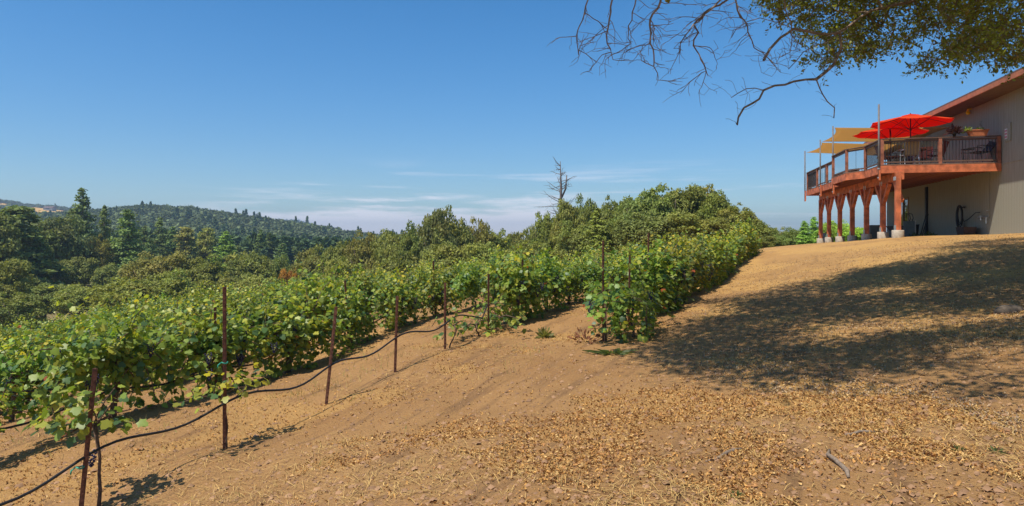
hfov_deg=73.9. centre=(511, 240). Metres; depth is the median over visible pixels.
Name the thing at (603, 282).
vineyard stake
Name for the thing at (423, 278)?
grapevine
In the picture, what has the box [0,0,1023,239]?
sky
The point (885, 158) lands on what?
patio chair
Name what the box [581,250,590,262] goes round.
grapevine
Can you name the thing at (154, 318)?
grapevine
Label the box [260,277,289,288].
grapevine
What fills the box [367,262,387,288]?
grapevine
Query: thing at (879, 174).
sail pole
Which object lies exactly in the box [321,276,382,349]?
grapevine
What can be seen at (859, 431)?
dry stick
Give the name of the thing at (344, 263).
oak tree
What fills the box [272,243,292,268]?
fir tree
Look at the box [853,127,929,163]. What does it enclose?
patio umbrella
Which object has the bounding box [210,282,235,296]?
grapevine
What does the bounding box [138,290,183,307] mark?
grapevine
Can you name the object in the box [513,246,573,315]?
grapevine
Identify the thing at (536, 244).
oak tree
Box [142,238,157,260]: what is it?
fir tree
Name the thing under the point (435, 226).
oak tree
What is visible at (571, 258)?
grapevine
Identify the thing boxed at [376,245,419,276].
oak tree
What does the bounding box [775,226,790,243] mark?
oak tree
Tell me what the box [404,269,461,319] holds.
grapevine
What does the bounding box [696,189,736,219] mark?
oak tree
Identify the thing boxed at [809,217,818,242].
fir tree
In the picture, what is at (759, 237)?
grapevine
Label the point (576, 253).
grapevine
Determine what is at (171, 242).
fir tree
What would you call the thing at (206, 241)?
tree
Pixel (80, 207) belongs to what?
fir tree
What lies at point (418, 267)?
grapevine
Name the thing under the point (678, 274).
grapevine
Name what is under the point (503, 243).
oak tree
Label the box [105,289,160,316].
grapevine
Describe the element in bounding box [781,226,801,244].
oak tree
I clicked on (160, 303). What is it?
grapevine
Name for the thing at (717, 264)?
grapevine
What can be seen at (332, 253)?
oak tree
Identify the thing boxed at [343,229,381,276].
oak tree
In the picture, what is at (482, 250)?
oak tree
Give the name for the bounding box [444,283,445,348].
vineyard stake
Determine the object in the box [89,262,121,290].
oak tree
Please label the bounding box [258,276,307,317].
grapevine
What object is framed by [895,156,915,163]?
patio chair
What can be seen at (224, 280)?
oak tree
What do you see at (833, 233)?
oak tree
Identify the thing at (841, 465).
dry stick
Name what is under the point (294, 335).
grapevine
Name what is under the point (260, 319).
grapevine
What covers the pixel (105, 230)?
fir tree
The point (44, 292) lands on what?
oak tree
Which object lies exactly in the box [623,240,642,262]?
grapevine
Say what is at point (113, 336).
grapevine
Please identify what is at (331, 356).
vineyard stake
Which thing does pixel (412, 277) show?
grapevine
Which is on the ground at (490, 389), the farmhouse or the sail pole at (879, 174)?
the farmhouse
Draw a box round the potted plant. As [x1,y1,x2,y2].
[944,123,963,135]
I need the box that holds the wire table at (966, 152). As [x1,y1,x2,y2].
[961,148,974,162]
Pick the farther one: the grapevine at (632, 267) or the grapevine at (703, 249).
the grapevine at (703, 249)
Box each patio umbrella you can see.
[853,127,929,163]
[870,113,953,163]
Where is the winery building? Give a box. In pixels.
[864,68,1023,237]
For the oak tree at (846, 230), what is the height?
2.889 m
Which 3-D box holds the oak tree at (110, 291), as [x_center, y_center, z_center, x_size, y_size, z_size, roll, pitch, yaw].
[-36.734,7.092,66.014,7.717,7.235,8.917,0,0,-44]
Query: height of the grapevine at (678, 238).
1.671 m
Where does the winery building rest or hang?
on the ground at (490, 389)
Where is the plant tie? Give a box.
[70,465,84,474]
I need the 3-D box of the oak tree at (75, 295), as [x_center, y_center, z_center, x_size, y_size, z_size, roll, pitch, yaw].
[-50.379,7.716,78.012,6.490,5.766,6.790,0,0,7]
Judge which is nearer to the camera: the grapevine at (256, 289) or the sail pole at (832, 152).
the grapevine at (256, 289)
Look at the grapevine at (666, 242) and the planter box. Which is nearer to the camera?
the grapevine at (666, 242)
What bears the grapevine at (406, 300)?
on the ground at (490, 389)
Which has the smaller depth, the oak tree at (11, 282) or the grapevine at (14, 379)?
the grapevine at (14, 379)
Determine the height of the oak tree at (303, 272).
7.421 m
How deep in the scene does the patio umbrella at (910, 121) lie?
29.14 m
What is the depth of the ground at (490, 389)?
7.58 m
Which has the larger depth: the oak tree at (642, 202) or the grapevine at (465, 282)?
the oak tree at (642, 202)
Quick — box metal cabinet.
[869,225,879,238]
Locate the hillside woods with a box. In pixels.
[0,199,424,272]
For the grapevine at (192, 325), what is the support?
on the ground at (490, 389)
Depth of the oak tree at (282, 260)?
92.97 m
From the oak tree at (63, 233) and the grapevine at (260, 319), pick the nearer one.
the grapevine at (260, 319)
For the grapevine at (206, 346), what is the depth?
9.39 m
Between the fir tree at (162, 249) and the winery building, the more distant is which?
the fir tree at (162, 249)
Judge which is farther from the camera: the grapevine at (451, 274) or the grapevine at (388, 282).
the grapevine at (451, 274)
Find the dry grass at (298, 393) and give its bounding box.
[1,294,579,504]
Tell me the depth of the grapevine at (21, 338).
13.44 m
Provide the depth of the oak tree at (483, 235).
75.41 m
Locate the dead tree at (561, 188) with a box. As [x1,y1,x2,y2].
[539,156,578,259]
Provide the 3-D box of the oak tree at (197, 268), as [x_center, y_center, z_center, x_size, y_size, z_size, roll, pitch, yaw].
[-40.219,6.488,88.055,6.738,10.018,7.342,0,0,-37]
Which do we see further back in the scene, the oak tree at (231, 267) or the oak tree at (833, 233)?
the oak tree at (231, 267)
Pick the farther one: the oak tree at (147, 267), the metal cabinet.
the oak tree at (147, 267)
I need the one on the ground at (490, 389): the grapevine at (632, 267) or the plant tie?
the grapevine at (632, 267)
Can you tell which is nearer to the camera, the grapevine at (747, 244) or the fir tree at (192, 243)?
the grapevine at (747, 244)
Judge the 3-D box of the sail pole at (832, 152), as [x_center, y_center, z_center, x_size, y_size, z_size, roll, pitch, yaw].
[16.538,-4.175,35.053,0.110,3.490,0.120,0,0,12]
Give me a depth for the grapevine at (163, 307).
26.19 m
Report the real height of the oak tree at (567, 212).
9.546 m
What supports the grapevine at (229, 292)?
on the ground at (490, 389)
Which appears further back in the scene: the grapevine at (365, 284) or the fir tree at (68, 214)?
the fir tree at (68, 214)
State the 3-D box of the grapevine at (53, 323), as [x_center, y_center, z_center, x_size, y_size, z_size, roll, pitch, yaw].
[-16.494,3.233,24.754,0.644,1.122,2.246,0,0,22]
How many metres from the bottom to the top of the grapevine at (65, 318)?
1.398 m
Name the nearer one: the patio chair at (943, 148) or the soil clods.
the soil clods
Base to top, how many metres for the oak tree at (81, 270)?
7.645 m
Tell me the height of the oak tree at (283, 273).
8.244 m
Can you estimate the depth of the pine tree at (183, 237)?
149.17 m
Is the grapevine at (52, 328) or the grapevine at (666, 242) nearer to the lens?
the grapevine at (52, 328)
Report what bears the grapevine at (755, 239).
on the ground at (490, 389)
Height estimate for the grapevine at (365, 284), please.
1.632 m
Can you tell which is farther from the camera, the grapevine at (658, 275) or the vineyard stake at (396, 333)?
the grapevine at (658, 275)
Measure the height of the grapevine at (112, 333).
1.499 m
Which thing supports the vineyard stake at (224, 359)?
on the ground at (490, 389)
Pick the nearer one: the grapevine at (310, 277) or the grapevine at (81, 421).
the grapevine at (81, 421)
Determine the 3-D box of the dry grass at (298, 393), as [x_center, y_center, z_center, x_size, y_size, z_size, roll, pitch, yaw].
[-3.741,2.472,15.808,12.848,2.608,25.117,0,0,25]
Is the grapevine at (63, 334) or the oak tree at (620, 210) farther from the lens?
the oak tree at (620, 210)
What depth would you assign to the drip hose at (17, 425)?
8.65 m
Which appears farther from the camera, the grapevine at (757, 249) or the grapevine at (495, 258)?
the grapevine at (757, 249)
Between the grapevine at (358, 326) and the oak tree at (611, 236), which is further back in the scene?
the oak tree at (611, 236)
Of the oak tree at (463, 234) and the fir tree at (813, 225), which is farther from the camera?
the oak tree at (463, 234)
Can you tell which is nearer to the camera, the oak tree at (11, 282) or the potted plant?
the potted plant
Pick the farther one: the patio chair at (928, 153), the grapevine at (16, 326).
the patio chair at (928, 153)
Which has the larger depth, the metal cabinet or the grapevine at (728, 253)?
the metal cabinet
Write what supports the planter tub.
on the ground at (490, 389)
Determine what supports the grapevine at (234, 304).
on the ground at (490, 389)
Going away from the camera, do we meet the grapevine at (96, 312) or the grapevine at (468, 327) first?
the grapevine at (468, 327)
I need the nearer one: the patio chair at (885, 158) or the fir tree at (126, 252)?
the patio chair at (885, 158)
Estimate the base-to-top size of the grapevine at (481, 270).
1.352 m
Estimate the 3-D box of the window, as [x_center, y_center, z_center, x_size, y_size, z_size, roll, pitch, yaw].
[21.773,-1.570,37.877,0.120,1.620,2.000,0,0,12]
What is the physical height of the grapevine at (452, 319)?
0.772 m
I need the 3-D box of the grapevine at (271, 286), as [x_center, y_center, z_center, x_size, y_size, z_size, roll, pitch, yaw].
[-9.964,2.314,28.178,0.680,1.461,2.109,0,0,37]
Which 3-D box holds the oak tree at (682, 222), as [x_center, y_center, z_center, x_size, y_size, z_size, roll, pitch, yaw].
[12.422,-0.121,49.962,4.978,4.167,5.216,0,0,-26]
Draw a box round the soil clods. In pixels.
[0,250,1023,505]
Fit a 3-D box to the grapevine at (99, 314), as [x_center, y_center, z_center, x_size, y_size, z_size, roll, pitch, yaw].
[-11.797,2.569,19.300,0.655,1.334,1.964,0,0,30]
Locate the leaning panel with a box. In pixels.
[903,221,915,236]
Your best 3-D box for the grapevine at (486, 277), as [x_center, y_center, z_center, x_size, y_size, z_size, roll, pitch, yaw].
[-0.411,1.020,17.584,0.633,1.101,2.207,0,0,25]
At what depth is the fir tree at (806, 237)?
57.80 m
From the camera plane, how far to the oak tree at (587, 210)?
65.44 m
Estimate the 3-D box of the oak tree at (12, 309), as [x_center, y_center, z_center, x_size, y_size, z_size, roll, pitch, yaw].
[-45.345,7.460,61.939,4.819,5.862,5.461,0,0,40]
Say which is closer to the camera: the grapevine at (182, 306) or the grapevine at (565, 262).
the grapevine at (182, 306)
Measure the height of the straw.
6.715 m
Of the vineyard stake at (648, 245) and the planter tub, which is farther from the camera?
the planter tub
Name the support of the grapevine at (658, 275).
on the ground at (490, 389)
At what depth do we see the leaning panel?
33.51 m
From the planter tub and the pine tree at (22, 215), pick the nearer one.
the planter tub
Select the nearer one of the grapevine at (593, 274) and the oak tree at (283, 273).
the grapevine at (593, 274)
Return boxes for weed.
[535,327,555,338]
[567,327,601,343]
[582,348,637,354]
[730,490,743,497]
[988,445,1005,452]
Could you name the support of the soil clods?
on the ground at (490, 389)
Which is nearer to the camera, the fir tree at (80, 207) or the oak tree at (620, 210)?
the oak tree at (620, 210)
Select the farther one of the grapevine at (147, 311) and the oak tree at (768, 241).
the oak tree at (768, 241)
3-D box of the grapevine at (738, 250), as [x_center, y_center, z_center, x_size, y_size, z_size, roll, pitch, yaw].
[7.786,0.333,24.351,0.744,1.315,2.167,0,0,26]
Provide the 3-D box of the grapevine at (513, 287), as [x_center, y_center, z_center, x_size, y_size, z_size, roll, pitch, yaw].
[0.089,0.890,13.557,0.751,1.769,2.436,0,0,38]
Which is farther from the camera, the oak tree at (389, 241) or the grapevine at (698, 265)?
the oak tree at (389, 241)
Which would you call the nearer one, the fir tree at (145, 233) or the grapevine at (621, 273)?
the grapevine at (621, 273)
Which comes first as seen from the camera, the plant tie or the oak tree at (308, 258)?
the plant tie
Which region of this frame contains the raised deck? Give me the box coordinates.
[806,162,1000,242]
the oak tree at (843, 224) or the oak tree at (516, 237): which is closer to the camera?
the oak tree at (843, 224)
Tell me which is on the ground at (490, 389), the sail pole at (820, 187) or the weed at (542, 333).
the weed at (542, 333)
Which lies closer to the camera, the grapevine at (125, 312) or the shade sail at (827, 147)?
the grapevine at (125, 312)
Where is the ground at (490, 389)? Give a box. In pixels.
[0,203,1023,505]
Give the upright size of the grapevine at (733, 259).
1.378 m
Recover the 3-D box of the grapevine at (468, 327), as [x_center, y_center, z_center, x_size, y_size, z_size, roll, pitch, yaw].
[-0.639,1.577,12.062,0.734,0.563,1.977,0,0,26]
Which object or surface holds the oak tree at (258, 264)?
on the ground at (490, 389)
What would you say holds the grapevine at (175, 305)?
on the ground at (490, 389)
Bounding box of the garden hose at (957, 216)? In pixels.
[956,205,979,226]
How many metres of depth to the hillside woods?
418.39 m
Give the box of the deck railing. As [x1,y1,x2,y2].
[806,135,1000,189]
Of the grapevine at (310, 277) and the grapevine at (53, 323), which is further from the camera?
the grapevine at (310, 277)
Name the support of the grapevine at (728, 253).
on the ground at (490, 389)
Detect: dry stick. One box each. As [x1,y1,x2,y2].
[705,448,741,461]
[826,449,849,477]
[845,430,874,434]
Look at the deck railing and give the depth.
28.60 m
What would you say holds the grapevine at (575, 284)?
on the ground at (490, 389)
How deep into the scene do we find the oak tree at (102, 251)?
107.71 m
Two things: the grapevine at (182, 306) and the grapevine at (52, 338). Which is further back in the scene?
the grapevine at (182, 306)
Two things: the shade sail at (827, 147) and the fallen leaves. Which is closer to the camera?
the fallen leaves
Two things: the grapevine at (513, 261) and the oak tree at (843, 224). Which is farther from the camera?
the oak tree at (843, 224)
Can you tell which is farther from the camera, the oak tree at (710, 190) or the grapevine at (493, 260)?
the oak tree at (710, 190)
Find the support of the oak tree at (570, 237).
on the ground at (490, 389)
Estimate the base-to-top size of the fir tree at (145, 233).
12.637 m
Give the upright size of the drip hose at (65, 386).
1.313 m
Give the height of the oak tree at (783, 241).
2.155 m
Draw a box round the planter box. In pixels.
[962,121,989,135]
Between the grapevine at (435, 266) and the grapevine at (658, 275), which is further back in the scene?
the grapevine at (435, 266)
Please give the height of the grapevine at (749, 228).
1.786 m
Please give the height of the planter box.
0.653 m
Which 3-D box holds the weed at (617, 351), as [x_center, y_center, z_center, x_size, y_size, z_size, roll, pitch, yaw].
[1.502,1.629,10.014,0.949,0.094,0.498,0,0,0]
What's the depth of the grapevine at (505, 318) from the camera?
12.51 m
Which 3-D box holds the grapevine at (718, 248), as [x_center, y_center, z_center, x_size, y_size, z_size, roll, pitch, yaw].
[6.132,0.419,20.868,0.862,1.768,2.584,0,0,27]
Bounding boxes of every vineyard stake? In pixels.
[79,368,97,505]
[214,307,217,393]
[223,287,226,448]
[325,307,337,404]
[344,280,349,347]
[394,296,398,371]
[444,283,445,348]
[488,274,489,329]
[602,240,603,341]
[628,255,630,326]
[648,233,649,275]
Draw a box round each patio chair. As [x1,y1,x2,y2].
[877,152,896,165]
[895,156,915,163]
[900,141,919,163]
[913,146,932,163]
[927,141,948,159]
[967,141,994,162]
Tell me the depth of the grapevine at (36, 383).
11.48 m
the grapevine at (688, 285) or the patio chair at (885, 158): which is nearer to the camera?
the grapevine at (688, 285)
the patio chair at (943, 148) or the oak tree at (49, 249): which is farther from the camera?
the oak tree at (49, 249)
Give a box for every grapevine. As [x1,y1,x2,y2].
[0,317,32,344]
[0,320,33,336]
[0,321,69,399]
[0,324,72,422]
[0,325,23,345]
[0,333,68,410]
[0,368,52,432]
[3,315,42,336]
[10,313,80,351]
[12,325,70,360]
[13,286,186,436]
[27,309,186,405]
[31,319,74,336]
[33,317,75,336]
[35,318,79,335]
[35,381,147,505]
[38,307,79,327]
[47,311,120,343]
[47,313,119,351]
[58,303,129,332]
[60,308,133,335]
[75,307,119,328]
[84,317,142,388]
[87,303,114,319]
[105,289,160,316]
[110,297,163,320]
[120,301,171,325]
[120,310,165,332]
[127,286,280,407]
[135,312,176,337]
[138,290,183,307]
[142,295,235,377]
[142,300,200,363]
[152,295,177,316]
[155,298,185,318]
[159,291,200,323]
[160,294,189,318]
[166,288,210,319]
[171,281,233,324]
[173,362,273,448]
[190,281,214,304]
[202,281,235,304]
[209,281,268,331]
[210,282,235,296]
[227,285,274,308]
[228,285,306,353]
[232,279,360,377]
[247,284,275,295]
[251,275,297,302]
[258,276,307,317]
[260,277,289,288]
[261,280,286,293]
[265,259,357,332]
[270,285,298,301]
[292,273,356,322]
[296,270,322,288]
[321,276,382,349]
[322,259,390,319]
[340,274,374,293]
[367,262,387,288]
[368,267,425,332]
[369,265,423,309]
[402,262,431,283]
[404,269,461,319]
[407,265,443,304]
[409,257,430,276]
[414,257,441,270]
[425,260,450,297]
[431,255,470,298]
[432,307,477,347]
[433,315,506,339]
[447,252,487,307]
[461,254,487,297]
[462,255,488,293]
[470,262,509,302]
[472,292,526,333]
[475,241,561,322]
[480,248,512,273]
[485,251,504,270]
[501,249,524,274]
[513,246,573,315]
[525,247,556,270]
[542,254,589,304]
[550,251,570,268]
[552,258,566,273]
[561,252,618,299]
[563,250,584,275]
[565,250,582,262]
[580,248,596,269]
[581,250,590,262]
[583,244,608,260]
[583,259,630,340]
[583,264,675,325]
[592,246,611,268]
[593,246,618,292]
[606,248,631,291]
[608,284,659,343]
[610,234,688,314]
[611,240,638,263]
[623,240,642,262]
[623,253,641,287]
[635,232,695,305]
[655,232,672,254]
[663,235,694,301]
[671,238,712,291]
[673,231,687,253]
[681,228,714,291]
[696,228,727,287]
[697,226,730,282]
[710,231,731,275]
[724,232,737,273]
[725,235,741,265]
[727,224,746,263]
[728,216,751,260]
[730,215,760,256]
[747,223,759,254]
[750,227,761,253]
[754,228,763,251]
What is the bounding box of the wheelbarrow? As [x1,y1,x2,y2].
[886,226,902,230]
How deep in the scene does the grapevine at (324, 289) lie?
18.11 m
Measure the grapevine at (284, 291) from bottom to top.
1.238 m
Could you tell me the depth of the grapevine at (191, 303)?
19.47 m
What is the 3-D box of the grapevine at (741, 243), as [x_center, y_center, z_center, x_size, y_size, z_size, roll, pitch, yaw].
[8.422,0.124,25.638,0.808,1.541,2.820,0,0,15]
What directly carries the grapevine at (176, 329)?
on the ground at (490, 389)
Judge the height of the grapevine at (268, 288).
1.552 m
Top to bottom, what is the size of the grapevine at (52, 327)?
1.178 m
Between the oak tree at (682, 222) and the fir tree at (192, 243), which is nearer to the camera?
the oak tree at (682, 222)
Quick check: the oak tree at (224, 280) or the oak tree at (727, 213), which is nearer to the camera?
the oak tree at (727, 213)
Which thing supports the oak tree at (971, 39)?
on the ground at (490, 389)
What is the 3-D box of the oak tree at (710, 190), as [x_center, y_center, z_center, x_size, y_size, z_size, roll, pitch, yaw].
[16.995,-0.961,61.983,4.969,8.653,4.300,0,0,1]
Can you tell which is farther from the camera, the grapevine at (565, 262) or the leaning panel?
the leaning panel
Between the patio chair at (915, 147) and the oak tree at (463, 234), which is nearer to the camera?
the patio chair at (915, 147)
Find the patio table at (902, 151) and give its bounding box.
[898,148,925,163]
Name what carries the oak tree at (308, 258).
on the ground at (490, 389)
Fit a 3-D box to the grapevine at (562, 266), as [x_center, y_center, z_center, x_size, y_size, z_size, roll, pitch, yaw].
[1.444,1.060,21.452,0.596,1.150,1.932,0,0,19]
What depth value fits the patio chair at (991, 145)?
27.50 m
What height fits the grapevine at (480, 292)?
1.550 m
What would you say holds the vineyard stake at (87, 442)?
on the ground at (490, 389)
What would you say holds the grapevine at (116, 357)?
on the ground at (490, 389)
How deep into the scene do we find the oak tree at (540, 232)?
63.40 m
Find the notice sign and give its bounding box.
[1005,122,1010,141]
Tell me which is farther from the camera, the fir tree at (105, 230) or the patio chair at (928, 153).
the fir tree at (105, 230)
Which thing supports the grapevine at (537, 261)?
on the ground at (490, 389)
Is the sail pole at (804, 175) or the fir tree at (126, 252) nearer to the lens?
the sail pole at (804, 175)
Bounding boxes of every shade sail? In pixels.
[806,143,905,155]
[822,127,948,141]
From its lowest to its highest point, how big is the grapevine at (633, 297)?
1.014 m
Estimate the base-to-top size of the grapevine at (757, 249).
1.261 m
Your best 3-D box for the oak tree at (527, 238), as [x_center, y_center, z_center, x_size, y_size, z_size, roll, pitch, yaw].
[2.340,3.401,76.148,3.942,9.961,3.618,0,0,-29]
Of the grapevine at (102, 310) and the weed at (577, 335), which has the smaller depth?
the weed at (577, 335)
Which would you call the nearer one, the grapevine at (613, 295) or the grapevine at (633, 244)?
the grapevine at (613, 295)
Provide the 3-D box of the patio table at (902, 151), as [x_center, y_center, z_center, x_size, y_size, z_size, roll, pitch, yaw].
[16.918,-3.485,28.783,1.120,0.731,1.120,0,0,12]
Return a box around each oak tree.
[0,211,28,268]
[0,257,37,327]
[0,291,49,328]
[26,214,96,281]
[26,280,67,320]
[27,228,55,285]
[48,283,96,318]
[51,256,101,286]
[82,234,115,275]
[85,276,176,313]
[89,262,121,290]
[116,251,187,287]
[142,268,198,300]
[178,253,230,285]
[192,273,242,297]
[207,255,252,282]
[223,250,282,281]
[228,272,278,290]
[268,254,289,282]
[278,266,300,286]
[286,270,317,286]
[290,243,325,277]
[313,239,351,277]
[318,255,370,280]
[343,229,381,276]
[370,228,401,271]
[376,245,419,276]
[392,219,420,263]
[414,204,458,264]
[415,237,469,272]
[449,216,479,255]
[459,240,507,267]
[468,217,496,245]
[489,228,518,249]
[502,229,529,245]
[504,240,552,263]
[522,228,529,248]
[528,211,555,254]
[547,0,1023,124]
[547,198,586,258]
[551,219,593,262]
[575,193,596,223]
[590,219,632,258]
[595,195,617,224]
[605,195,645,225]
[610,210,676,249]
[622,186,676,221]
[650,182,707,235]
[661,211,712,245]
[680,183,714,213]
[687,216,735,240]
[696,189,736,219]
[717,203,760,239]
[728,213,773,236]
[761,236,779,247]
[764,227,781,236]
[769,235,791,246]
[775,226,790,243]
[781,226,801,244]
[813,223,836,241]
[823,219,855,229]
[831,226,863,241]
[842,228,863,240]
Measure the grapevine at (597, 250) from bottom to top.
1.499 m
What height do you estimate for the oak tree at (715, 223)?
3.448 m
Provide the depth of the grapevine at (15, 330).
21.34 m
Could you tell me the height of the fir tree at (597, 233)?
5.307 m
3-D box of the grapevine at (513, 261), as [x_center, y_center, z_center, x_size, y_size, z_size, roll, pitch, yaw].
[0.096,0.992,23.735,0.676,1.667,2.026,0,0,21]
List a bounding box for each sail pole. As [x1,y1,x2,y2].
[804,151,805,200]
[819,140,821,195]
[832,126,833,193]
[877,104,880,179]
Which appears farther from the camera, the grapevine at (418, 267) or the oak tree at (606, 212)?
the oak tree at (606, 212)
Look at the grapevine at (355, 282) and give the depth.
19.14 m
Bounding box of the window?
[901,197,908,225]
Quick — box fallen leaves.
[0,233,1023,505]
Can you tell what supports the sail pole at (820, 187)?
attached to the raised deck
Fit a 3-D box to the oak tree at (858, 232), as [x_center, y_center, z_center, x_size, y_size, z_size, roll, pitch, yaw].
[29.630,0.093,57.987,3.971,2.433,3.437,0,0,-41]
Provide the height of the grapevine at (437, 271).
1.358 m
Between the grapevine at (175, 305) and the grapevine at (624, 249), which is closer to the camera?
the grapevine at (175, 305)
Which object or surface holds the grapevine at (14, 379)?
on the ground at (490, 389)
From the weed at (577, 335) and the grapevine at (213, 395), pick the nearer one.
the grapevine at (213, 395)
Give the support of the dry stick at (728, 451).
on the ground at (490, 389)
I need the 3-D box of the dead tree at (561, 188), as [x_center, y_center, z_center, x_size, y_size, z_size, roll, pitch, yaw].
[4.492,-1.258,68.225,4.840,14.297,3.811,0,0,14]
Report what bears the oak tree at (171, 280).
on the ground at (490, 389)
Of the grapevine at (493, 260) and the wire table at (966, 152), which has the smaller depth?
the grapevine at (493, 260)
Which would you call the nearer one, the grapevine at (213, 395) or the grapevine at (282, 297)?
the grapevine at (213, 395)
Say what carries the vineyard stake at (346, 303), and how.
on the ground at (490, 389)
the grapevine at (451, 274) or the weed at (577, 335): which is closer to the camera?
the weed at (577, 335)
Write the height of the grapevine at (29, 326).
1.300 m
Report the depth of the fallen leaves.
6.04 m
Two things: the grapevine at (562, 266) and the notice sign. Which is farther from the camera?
the notice sign
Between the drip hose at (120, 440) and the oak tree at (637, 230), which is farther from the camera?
the oak tree at (637, 230)
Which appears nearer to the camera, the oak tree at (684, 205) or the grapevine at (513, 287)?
the grapevine at (513, 287)
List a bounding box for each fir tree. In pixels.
[66,187,102,283]
[66,208,73,223]
[86,205,114,285]
[109,209,145,273]
[135,226,151,256]
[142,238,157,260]
[151,216,173,256]
[166,226,177,258]
[185,235,198,281]
[208,231,243,266]
[233,245,242,256]
[250,230,269,257]
[265,232,273,256]
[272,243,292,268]
[579,207,616,260]
[796,221,813,244]
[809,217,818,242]
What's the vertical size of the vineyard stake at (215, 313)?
1.500 m
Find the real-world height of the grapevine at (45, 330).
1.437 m
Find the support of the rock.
on the ground at (490, 389)
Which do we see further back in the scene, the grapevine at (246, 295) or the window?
the window
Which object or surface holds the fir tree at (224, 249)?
on the ground at (490, 389)
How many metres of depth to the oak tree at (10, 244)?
88.16 m
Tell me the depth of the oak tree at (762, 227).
55.20 m
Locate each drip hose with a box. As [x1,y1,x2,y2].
[0,304,487,505]
[4,298,456,428]
[12,305,371,393]
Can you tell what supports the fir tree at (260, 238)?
on the ground at (490, 389)
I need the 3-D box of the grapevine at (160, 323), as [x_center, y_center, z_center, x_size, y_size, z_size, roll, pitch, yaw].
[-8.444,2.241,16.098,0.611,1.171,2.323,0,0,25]
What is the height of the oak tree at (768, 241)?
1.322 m
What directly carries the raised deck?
on the ground at (490, 389)
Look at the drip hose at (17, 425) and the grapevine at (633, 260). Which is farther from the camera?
the grapevine at (633, 260)
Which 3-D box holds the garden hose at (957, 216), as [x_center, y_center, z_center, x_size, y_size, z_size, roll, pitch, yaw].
[19.781,-1.067,29.483,0.277,1.078,2.074,0,0,12]
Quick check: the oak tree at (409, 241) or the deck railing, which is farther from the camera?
the oak tree at (409, 241)
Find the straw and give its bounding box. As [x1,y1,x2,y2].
[0,234,1023,505]
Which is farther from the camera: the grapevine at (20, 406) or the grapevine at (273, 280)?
the grapevine at (273, 280)
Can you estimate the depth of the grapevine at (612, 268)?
18.60 m
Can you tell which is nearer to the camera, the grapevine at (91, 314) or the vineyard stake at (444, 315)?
the vineyard stake at (444, 315)
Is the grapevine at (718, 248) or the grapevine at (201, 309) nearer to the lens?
the grapevine at (201, 309)
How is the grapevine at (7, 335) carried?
on the ground at (490, 389)
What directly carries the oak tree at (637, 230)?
on the ground at (490, 389)
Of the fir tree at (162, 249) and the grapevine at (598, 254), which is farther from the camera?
the fir tree at (162, 249)
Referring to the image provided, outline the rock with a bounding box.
[993,305,1023,313]
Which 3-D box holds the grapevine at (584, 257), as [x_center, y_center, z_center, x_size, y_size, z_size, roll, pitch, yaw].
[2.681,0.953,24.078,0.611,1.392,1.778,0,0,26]
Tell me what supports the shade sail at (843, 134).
attached to the sail pole at (832, 152)
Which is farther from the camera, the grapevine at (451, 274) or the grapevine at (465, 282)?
the grapevine at (451, 274)
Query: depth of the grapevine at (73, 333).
14.46 m
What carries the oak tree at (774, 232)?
on the ground at (490, 389)
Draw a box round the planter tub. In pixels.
[956,227,976,234]
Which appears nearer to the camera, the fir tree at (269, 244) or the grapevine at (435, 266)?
the grapevine at (435, 266)
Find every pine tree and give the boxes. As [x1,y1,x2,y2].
[0,205,66,293]
[169,226,197,270]
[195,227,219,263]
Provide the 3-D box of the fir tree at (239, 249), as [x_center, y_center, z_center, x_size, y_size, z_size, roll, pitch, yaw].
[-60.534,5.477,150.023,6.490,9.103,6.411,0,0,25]
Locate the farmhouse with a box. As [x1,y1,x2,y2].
[43,206,55,210]
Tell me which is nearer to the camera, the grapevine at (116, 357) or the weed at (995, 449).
the weed at (995, 449)
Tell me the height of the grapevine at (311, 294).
1.846 m
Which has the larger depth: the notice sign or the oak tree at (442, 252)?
the oak tree at (442, 252)
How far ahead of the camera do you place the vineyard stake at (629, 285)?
12.58 m
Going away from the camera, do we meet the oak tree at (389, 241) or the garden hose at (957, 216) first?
the garden hose at (957, 216)
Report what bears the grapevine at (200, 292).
on the ground at (490, 389)
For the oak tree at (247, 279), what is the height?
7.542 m
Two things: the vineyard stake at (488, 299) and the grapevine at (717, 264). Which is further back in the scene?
the grapevine at (717, 264)

